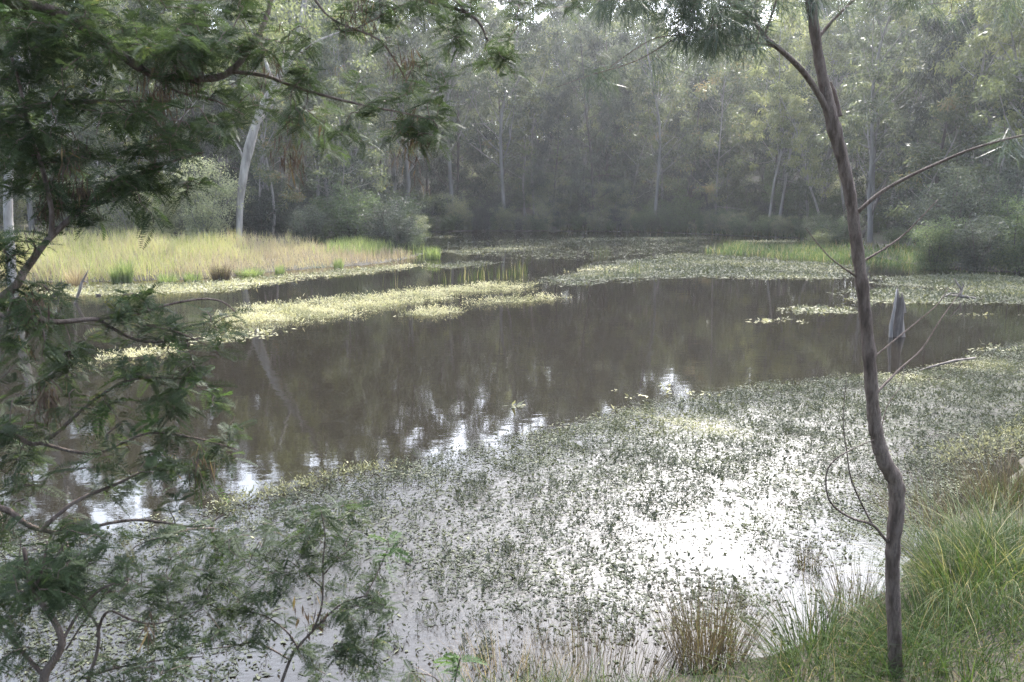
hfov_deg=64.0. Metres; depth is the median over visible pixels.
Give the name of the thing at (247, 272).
reed tussock
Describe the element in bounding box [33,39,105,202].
casuarina tree
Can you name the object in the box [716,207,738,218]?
shrub
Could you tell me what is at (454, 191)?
shrub
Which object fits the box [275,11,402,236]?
sapling
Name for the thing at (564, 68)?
gum tree
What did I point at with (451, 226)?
shrub
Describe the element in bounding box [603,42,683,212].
sapling
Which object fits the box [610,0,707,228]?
gum tree
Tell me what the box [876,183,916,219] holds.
shrub
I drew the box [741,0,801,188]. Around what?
gum tree
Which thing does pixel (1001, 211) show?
shrub
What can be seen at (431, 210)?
shrub
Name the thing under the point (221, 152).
sapling
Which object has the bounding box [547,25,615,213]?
gum tree
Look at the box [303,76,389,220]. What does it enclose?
sapling
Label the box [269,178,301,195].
shrub
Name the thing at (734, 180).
sapling
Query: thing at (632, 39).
gum tree
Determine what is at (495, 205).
shrub
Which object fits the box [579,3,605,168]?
gum tree
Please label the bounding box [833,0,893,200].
gum tree
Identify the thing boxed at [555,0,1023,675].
wattle tree
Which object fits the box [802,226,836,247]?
shrub
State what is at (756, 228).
shrub
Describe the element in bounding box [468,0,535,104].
gum tree
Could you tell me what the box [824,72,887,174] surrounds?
sapling
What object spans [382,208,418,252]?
shrub
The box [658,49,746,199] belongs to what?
sapling
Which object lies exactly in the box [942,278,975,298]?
fallen branch
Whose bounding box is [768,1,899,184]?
gum tree
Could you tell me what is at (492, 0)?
sky
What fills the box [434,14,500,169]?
gum tree
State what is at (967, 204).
shrub
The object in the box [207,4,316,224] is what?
gum tree
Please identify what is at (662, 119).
gum tree
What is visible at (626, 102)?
casuarina tree
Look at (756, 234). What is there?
shore grass
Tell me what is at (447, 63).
gum tree
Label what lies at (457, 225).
shrub
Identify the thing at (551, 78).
gum tree
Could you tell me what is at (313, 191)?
shrub
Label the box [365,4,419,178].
gum tree
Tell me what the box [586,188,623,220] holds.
shrub
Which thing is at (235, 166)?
shrub
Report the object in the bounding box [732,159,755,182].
shrub
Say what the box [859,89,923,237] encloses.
dead tree
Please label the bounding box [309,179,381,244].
shrub
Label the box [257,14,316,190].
gum tree
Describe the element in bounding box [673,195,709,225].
shrub
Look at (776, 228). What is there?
shrub
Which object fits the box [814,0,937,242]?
gum tree
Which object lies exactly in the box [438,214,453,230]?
shrub
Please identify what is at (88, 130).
sapling
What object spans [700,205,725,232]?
shrub
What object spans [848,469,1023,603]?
grass tussock
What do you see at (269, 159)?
sapling
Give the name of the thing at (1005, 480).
rush clump
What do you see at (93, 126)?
casuarina tree
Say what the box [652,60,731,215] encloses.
casuarina tree
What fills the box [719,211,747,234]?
shrub
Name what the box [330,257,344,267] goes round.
reed tussock
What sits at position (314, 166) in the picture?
shrub
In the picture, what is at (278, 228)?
shrub
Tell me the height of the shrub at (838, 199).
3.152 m
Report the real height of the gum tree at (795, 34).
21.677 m
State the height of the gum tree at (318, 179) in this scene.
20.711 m
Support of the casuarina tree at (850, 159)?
on the ground at (878, 240)
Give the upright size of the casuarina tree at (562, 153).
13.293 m
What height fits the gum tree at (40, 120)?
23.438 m
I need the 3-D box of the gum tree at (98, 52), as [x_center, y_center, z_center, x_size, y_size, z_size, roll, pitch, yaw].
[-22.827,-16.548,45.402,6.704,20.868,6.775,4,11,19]
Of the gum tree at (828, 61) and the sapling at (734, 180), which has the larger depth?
the gum tree at (828, 61)
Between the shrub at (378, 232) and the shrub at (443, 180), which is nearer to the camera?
the shrub at (378, 232)
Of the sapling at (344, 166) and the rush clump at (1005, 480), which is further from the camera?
the sapling at (344, 166)
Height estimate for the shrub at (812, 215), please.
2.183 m
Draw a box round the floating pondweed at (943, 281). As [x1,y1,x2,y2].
[28,235,1023,407]
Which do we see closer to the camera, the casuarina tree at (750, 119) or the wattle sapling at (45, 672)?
the wattle sapling at (45, 672)
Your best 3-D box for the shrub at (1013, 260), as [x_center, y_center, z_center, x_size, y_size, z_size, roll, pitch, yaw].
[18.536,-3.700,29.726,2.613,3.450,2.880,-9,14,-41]
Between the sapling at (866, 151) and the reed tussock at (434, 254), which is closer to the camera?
the reed tussock at (434, 254)
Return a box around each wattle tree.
[0,0,619,657]
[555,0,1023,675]
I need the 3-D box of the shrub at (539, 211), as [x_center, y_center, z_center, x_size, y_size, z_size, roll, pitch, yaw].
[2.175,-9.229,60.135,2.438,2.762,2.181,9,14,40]
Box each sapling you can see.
[0,66,64,187]
[0,526,243,681]
[55,518,296,681]
[67,115,132,216]
[146,87,218,207]
[187,39,271,192]
[203,493,411,681]
[220,51,319,236]
[232,110,297,177]
[269,119,315,181]
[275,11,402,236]
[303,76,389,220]
[320,121,365,190]
[392,652,486,681]
[430,91,481,177]
[453,109,497,188]
[465,122,527,213]
[491,80,529,163]
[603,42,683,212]
[621,51,682,189]
[627,129,681,204]
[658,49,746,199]
[670,37,768,219]
[677,93,722,195]
[693,121,748,214]
[698,68,771,215]
[765,73,838,218]
[795,99,854,187]
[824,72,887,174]
[852,104,896,219]
[859,54,961,216]
[883,68,1000,245]
[938,67,1023,214]
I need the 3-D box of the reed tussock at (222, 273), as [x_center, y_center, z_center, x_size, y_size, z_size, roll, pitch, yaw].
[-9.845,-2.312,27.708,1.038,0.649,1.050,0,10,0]
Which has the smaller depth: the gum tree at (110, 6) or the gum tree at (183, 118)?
the gum tree at (183, 118)
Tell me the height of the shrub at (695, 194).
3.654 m
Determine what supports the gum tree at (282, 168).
on the ground at (878, 240)
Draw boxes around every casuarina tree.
[0,15,52,196]
[0,61,81,178]
[28,1,138,179]
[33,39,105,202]
[112,0,262,202]
[113,0,201,176]
[229,125,277,166]
[236,46,299,190]
[340,80,372,180]
[352,42,419,198]
[396,50,461,200]
[404,0,497,200]
[425,68,492,205]
[461,7,535,192]
[505,0,583,197]
[523,86,586,226]
[526,62,591,184]
[528,0,623,177]
[543,0,634,223]
[572,11,642,225]
[599,68,669,202]
[612,0,685,160]
[621,42,669,177]
[649,54,683,159]
[652,38,712,181]
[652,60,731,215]
[740,69,771,167]
[743,60,811,215]
[814,62,862,168]
[876,12,963,205]
[882,3,998,219]
[912,1,982,165]
[916,52,1002,188]
[951,47,1023,187]
[988,104,1023,189]
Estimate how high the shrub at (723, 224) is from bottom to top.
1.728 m
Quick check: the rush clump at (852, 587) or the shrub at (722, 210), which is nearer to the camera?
the rush clump at (852, 587)
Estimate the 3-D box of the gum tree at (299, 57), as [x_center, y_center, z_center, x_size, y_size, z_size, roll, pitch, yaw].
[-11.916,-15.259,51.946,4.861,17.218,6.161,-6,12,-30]
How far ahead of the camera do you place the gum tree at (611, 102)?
70.86 m
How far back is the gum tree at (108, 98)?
52.37 m
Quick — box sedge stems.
[383,244,643,286]
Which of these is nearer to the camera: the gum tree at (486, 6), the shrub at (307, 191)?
the gum tree at (486, 6)
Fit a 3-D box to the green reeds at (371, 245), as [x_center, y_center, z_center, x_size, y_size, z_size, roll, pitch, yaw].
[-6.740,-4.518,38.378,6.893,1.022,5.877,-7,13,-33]
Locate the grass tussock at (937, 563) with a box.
[751,473,1023,659]
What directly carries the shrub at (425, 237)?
on the ground at (878, 240)
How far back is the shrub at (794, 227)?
51.67 m
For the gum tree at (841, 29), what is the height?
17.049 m
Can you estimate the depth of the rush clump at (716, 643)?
5.33 m
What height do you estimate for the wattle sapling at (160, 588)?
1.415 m
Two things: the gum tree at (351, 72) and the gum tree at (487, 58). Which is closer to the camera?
the gum tree at (351, 72)
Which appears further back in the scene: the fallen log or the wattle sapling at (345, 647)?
the fallen log
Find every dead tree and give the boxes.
[689,146,714,204]
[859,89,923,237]
[909,89,957,181]
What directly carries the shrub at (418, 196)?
on the ground at (878, 240)
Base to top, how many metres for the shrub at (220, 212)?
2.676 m
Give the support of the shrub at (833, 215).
on the ground at (878, 240)
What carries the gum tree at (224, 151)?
on the ground at (878, 240)
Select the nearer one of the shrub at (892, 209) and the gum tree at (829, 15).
the shrub at (892, 209)
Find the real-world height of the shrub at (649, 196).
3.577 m
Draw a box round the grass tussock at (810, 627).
[685,565,946,681]
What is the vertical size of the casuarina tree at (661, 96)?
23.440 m
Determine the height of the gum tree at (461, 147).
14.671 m
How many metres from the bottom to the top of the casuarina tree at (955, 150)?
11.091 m
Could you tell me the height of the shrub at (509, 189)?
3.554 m
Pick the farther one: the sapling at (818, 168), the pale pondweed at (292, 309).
the sapling at (818, 168)
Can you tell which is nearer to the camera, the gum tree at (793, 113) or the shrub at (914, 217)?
the shrub at (914, 217)
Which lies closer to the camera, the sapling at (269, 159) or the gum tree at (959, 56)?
the gum tree at (959, 56)
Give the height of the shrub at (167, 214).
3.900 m
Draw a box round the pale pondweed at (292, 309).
[72,279,574,362]
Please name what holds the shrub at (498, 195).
on the ground at (878, 240)
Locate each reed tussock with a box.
[58,262,91,284]
[107,264,121,282]
[114,258,139,282]
[155,272,179,281]
[182,271,201,280]
[207,265,233,279]
[233,265,265,275]
[273,264,285,273]
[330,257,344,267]
[424,244,441,259]
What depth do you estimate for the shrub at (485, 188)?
70.71 m
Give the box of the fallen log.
[915,357,975,371]
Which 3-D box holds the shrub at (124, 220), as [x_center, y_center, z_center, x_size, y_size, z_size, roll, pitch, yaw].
[-17.836,-6.484,38.222,3.917,4.228,3.771,7,13,34]
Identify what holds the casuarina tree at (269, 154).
on the ground at (878, 240)
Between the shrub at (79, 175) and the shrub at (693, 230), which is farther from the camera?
the shrub at (693, 230)
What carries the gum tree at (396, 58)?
on the ground at (878, 240)
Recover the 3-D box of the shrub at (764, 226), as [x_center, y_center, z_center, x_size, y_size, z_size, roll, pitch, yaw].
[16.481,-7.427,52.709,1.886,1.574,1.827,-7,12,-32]
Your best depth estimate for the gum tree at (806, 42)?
53.73 m
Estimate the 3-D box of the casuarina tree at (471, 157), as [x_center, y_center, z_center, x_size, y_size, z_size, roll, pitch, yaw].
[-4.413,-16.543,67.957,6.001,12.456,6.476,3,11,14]
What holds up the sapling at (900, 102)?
on the ground at (878, 240)
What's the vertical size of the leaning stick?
0.971 m
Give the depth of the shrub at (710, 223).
55.10 m
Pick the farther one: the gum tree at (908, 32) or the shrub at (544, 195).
the shrub at (544, 195)
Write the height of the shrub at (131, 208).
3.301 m
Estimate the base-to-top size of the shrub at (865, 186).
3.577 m
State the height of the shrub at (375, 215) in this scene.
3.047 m
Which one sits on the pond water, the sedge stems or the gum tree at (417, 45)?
the sedge stems
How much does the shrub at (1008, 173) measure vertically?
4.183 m
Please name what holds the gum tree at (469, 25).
on the ground at (878, 240)
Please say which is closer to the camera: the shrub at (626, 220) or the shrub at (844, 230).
the shrub at (844, 230)
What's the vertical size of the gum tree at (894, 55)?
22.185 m
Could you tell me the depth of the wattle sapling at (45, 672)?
2.73 m
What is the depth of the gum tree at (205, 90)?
82.00 m
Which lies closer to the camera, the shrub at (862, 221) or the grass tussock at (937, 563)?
the grass tussock at (937, 563)
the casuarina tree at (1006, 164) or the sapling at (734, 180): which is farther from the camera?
the sapling at (734, 180)
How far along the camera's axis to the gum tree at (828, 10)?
67.89 m
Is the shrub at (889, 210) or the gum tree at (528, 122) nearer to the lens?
the shrub at (889, 210)
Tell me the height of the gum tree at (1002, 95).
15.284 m
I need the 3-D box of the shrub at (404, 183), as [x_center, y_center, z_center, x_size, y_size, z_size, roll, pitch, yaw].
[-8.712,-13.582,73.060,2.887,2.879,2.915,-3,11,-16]
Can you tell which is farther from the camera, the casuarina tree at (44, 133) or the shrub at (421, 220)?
the casuarina tree at (44, 133)
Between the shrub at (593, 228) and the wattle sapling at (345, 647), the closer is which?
the wattle sapling at (345, 647)
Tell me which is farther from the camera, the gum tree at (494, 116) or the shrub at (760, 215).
the gum tree at (494, 116)
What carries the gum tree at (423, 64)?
on the ground at (878, 240)
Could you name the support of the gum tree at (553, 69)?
on the ground at (878, 240)
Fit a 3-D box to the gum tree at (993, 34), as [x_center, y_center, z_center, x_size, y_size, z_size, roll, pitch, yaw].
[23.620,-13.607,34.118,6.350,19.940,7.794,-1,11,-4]
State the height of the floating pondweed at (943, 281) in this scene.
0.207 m
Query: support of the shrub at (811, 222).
on the ground at (878, 240)
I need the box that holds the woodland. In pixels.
[34,6,1015,169]
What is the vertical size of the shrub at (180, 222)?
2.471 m
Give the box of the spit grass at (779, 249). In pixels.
[699,238,1010,270]
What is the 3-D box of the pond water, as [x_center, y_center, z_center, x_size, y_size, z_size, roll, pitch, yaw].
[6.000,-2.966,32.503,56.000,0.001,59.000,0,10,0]
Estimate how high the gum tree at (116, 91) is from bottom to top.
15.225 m
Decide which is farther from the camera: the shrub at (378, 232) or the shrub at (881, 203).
the shrub at (881, 203)
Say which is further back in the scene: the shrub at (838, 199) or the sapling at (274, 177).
the shrub at (838, 199)
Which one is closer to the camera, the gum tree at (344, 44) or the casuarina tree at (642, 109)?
the gum tree at (344, 44)
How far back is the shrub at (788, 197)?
57.12 m
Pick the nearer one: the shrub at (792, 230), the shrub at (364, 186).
the shrub at (364, 186)
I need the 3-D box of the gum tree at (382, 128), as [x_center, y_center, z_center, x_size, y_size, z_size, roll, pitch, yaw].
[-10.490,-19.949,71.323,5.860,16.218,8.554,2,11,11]
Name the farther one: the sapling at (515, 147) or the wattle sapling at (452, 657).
the sapling at (515, 147)
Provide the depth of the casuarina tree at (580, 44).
59.04 m
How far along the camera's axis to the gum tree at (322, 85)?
59.47 m
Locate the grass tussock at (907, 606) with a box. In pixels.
[802,554,1023,681]
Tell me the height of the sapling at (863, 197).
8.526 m
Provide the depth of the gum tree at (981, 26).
42.57 m
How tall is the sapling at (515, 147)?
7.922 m
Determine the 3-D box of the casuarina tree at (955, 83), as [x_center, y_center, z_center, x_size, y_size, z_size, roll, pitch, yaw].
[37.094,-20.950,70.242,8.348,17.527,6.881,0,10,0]
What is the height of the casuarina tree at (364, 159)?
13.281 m
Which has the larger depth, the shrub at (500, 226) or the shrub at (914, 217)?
the shrub at (500, 226)
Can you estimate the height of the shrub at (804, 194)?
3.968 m
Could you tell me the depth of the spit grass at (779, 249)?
37.87 m
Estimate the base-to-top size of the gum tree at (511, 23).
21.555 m
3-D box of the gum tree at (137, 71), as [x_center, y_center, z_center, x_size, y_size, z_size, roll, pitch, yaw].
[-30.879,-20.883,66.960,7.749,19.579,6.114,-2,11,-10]
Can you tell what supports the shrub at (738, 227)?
on the ground at (878, 240)
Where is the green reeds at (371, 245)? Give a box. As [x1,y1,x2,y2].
[311,233,431,256]
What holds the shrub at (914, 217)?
on the ground at (878, 240)
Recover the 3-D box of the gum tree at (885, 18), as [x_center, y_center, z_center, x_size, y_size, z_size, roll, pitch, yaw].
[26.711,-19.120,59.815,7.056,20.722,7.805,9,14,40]
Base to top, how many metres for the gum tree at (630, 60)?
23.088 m
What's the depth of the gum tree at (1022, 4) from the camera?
42.89 m
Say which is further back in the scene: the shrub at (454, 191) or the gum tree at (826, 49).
the shrub at (454, 191)
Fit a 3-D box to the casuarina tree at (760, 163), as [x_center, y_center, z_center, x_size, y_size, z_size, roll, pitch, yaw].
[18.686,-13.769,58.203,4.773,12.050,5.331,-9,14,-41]
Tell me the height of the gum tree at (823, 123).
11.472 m
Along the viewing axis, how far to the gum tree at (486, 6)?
59.30 m
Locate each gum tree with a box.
[0,2,97,186]
[0,10,107,232]
[0,70,96,170]
[3,0,64,281]
[43,0,151,206]
[65,3,153,167]
[80,1,133,171]
[92,0,170,162]
[96,0,220,195]
[103,13,177,170]
[112,0,207,177]
[132,0,251,197]
[170,0,220,172]
[175,0,240,188]
[181,2,248,212]
[203,0,307,229]
[205,0,403,239]
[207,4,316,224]
[208,0,296,234]
[210,24,290,185]
[218,0,342,193]
[252,0,375,199]
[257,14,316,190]
[280,0,367,194]
[282,0,353,232]
[290,2,368,194]
[293,0,408,178]
[301,0,383,172]
[308,0,444,184]
[322,0,384,147]
[345,0,442,196]
[360,0,460,201]
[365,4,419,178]
[365,22,400,182]
[367,57,398,186]
[371,0,439,190]
[386,8,426,160]
[389,0,509,211]
[415,7,472,194]
[416,36,484,182]
[428,0,486,122]
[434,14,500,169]
[447,0,563,211]
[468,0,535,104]
[469,0,532,184]
[479,0,534,175]
[486,68,554,222]
[496,0,539,163]
[502,11,578,217]
[508,30,549,186]
[520,48,582,172]
[523,0,626,212]
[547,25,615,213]
[552,14,607,208]
[565,0,620,161]
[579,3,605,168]
[582,0,631,167]
[590,32,649,184]
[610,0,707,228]
[611,0,659,151]
[621,3,660,160]
[632,9,710,205]
[650,5,722,121]
[686,2,753,143]
[691,18,763,185]
[707,2,773,167]
[708,1,773,183]
[727,6,834,186]
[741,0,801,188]
[743,6,808,215]
[748,0,832,222]
[751,0,841,180]
[753,10,823,190]
[765,0,830,172]
[766,78,832,216]
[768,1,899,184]
[783,62,851,214]
[796,16,875,220]
[798,0,868,210]
[802,0,867,203]
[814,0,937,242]
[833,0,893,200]
[841,19,918,219]
[844,0,924,210]
[854,0,924,170]
[856,0,966,226]
[859,5,920,163]
[874,0,977,184]
[893,16,944,146]
[911,0,1023,194]
[918,0,1023,186]
[927,0,1023,180]
[938,0,1004,145]
[949,0,1015,175]
[963,0,1023,156]
[967,0,1023,198]
[971,8,1023,119]
[1000,1,1023,123]
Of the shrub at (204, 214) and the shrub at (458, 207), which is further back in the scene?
the shrub at (458, 207)
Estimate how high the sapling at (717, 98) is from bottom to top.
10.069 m
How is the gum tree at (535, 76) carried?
on the ground at (878, 240)
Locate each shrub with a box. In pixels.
[0,168,50,218]
[0,175,41,226]
[1,181,40,222]
[21,178,91,233]
[47,166,94,190]
[75,180,109,229]
[83,164,179,237]
[96,184,172,225]
[131,170,187,236]
[164,195,200,233]
[168,154,249,240]
[184,170,233,205]
[186,190,235,237]
[212,179,254,230]
[215,160,268,225]
[227,193,286,237]
[247,177,298,232]
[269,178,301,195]
[270,199,315,235]
[273,187,304,226]
[285,204,335,244]
[291,169,315,193]
[293,218,336,242]
[297,169,331,198]
[297,177,314,201]
[303,194,326,213]
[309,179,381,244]
[310,164,340,193]
[312,156,391,240]
[321,183,382,239]
[356,194,426,245]
[363,197,395,239]
[366,175,392,203]
[370,207,390,242]
[377,194,397,208]
[382,189,428,226]
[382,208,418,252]
[387,185,433,213]
[390,155,431,191]
[394,234,424,251]
[398,174,425,192]
[399,223,429,247]
[402,225,423,245]
[405,214,430,250]
[406,236,419,253]
[412,192,450,220]
[413,199,440,220]
[417,212,434,231]
[424,218,436,231]
[425,173,459,201]
[428,184,471,217]
[429,215,441,231]
[437,191,473,229]
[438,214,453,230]
[440,211,459,230]
[452,160,479,192]
[452,213,466,230]
[458,209,472,229]
[462,165,511,208]
[470,191,517,222]
[476,201,508,229]
[484,182,529,218]
[487,203,516,229]
[497,209,520,230]
[529,170,584,226]
[529,197,561,230]
[580,208,609,230]
[583,181,641,228]
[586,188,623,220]
[607,204,632,230]
[614,207,636,230]
[618,183,655,221]
[628,210,657,231]
[629,209,642,230]
[636,197,675,227]
[636,209,663,227]
[659,191,702,230]
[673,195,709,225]
[688,221,697,232]
[689,179,718,217]
[695,175,732,219]
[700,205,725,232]
[705,215,727,233]
[712,211,733,233]
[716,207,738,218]
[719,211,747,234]
[724,172,756,195]
[725,214,750,235]
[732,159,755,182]
[750,220,763,234]
[751,214,778,236]
[756,163,795,189]
[757,212,780,226]
[761,182,805,221]
[767,215,788,236]
[773,215,797,236]
[775,173,833,217]
[788,219,804,236]
[790,216,801,236]
[792,215,810,236]
[796,222,807,237]
[799,212,828,238]
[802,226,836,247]
[803,173,839,207]
[804,209,830,239]
[807,220,829,236]
[810,217,844,242]
[817,207,840,221]
[825,228,842,244]
[827,186,844,217]
[829,175,840,201]
[836,199,865,219]
[837,216,861,243]
[840,210,867,234]
[853,175,885,208]
[858,159,896,202]
[859,195,888,221]
[866,204,892,232]
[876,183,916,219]
[876,190,915,234]
[878,190,928,231]
[880,227,910,245]
[881,179,950,242]
[895,186,980,246]
[899,204,975,233]
[901,214,969,269]
[913,160,1023,252]
[941,212,1014,272]
[946,182,1013,224]
[962,189,1023,251]
[972,194,1023,272]
[974,161,1023,224]
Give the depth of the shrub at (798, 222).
50.73 m
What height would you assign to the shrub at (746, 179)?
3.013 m
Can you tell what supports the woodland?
on the ground at (878, 240)
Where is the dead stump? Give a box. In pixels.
[889,287,906,336]
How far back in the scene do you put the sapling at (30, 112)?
48.40 m
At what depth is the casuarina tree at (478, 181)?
63.97 m
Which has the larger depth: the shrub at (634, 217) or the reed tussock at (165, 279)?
the shrub at (634, 217)
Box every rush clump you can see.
[416,604,611,681]
[485,583,711,681]
[634,552,793,674]
[778,536,952,619]
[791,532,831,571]
[846,456,1023,538]
[923,425,1023,511]
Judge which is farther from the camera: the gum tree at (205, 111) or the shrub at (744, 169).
the shrub at (744, 169)
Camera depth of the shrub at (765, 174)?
75.40 m
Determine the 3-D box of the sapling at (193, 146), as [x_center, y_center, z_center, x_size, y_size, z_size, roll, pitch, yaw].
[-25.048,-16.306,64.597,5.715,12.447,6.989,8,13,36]
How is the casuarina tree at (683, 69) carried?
on the ground at (878, 240)
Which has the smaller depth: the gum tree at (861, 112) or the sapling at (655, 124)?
the gum tree at (861, 112)
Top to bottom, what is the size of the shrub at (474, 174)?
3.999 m
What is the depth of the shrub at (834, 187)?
70.11 m
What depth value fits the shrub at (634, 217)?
58.93 m
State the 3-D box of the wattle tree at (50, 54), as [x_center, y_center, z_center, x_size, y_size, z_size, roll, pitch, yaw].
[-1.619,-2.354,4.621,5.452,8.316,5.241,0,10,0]
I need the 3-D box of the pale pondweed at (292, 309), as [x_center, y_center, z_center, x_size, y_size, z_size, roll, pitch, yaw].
[-4.007,-0.900,20.736,5.078,0.235,14.819,10,15,44]
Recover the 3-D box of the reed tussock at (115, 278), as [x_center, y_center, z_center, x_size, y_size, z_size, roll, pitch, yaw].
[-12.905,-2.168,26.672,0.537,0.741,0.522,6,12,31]
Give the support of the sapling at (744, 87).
on the ground at (878, 240)
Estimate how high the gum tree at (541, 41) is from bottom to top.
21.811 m
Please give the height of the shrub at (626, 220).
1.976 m
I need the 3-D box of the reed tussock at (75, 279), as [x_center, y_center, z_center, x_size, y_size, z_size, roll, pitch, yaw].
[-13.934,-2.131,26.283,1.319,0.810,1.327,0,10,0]
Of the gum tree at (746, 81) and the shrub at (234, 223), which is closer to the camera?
the shrub at (234, 223)
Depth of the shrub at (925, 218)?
37.06 m
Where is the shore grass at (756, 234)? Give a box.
[560,223,1023,265]
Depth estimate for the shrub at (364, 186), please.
45.90 m
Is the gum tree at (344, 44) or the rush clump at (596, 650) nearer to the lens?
the rush clump at (596, 650)
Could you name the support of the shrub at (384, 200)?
on the ground at (878, 240)
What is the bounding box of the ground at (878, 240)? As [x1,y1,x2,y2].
[0,144,1023,681]
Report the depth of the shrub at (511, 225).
59.96 m
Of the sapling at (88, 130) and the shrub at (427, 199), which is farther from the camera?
the shrub at (427, 199)
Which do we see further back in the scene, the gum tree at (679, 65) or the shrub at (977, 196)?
the gum tree at (679, 65)
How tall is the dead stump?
1.297 m
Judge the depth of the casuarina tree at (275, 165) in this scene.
72.72 m
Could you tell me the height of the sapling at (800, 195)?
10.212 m
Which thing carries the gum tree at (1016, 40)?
on the ground at (878, 240)
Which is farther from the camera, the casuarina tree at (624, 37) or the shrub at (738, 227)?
the casuarina tree at (624, 37)
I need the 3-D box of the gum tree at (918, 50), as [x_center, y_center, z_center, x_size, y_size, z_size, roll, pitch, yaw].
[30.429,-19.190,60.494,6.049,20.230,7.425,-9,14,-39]
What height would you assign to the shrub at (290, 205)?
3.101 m
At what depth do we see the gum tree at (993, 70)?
57.74 m
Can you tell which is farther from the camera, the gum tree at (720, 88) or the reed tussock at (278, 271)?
the gum tree at (720, 88)
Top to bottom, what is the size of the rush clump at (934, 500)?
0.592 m
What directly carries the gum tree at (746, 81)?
on the ground at (878, 240)
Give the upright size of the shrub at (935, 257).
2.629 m
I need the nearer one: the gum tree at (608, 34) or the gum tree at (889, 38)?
the gum tree at (889, 38)
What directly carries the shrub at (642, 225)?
on the ground at (878, 240)
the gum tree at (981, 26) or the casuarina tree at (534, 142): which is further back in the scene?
the casuarina tree at (534, 142)
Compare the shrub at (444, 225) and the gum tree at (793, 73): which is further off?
the shrub at (444, 225)
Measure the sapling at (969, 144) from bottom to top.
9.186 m
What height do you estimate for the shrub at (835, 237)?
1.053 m
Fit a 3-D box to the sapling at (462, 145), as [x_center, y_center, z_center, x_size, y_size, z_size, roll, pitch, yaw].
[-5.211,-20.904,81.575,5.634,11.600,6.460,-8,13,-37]
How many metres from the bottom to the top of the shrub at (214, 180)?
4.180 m
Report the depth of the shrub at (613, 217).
59.10 m
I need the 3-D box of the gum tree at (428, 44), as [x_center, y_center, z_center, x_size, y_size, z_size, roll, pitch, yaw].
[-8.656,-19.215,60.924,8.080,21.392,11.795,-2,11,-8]
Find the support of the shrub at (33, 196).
on the ground at (878, 240)
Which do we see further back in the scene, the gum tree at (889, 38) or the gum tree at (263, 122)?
the gum tree at (263, 122)
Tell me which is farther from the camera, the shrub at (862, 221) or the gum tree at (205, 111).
the gum tree at (205, 111)
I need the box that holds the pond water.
[0,231,1023,681]
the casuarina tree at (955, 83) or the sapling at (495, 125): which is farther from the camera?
the sapling at (495, 125)
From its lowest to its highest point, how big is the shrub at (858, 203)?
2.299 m
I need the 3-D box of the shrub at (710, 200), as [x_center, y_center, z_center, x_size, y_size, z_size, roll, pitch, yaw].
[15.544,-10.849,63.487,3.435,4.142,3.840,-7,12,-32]
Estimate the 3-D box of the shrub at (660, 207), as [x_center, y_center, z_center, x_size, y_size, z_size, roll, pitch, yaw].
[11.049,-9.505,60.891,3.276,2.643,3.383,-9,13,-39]
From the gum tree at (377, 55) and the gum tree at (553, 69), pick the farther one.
the gum tree at (553, 69)
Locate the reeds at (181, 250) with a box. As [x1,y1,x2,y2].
[0,224,414,282]
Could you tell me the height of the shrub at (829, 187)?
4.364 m
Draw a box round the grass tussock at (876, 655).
[805,611,956,681]
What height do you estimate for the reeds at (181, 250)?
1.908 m
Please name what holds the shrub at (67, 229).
on the ground at (878, 240)
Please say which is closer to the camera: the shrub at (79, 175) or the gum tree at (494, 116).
the shrub at (79, 175)
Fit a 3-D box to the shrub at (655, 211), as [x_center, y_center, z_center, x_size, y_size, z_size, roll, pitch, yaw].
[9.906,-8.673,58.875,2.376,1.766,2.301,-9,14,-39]
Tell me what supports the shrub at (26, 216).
on the ground at (878, 240)
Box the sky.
[110,0,961,136]
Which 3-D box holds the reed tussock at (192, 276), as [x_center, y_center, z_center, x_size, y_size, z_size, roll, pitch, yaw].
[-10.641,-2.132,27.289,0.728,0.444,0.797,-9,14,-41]
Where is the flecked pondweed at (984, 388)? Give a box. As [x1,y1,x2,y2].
[0,340,1023,681]
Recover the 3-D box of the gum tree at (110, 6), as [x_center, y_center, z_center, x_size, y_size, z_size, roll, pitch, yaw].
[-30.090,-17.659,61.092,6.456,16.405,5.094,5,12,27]
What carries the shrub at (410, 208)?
on the ground at (878, 240)
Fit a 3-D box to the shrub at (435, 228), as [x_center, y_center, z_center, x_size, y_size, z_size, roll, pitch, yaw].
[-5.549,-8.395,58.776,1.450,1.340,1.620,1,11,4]
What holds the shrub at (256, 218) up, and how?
on the ground at (878, 240)
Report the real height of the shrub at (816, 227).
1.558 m
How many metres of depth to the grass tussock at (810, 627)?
5.30 m
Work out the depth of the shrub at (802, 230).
50.19 m
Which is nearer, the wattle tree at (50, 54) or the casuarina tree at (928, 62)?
the wattle tree at (50, 54)
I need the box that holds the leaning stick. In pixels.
[74,271,87,302]
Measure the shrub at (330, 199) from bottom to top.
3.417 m
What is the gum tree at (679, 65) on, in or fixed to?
on the ground at (878, 240)
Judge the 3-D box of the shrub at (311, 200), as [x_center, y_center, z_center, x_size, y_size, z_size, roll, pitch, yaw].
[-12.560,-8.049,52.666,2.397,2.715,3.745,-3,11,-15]
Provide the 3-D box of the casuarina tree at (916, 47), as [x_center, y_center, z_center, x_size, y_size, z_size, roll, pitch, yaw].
[28.191,-15.530,56.981,6.310,15.698,5.649,4,11,20]
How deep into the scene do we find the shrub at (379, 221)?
43.49 m

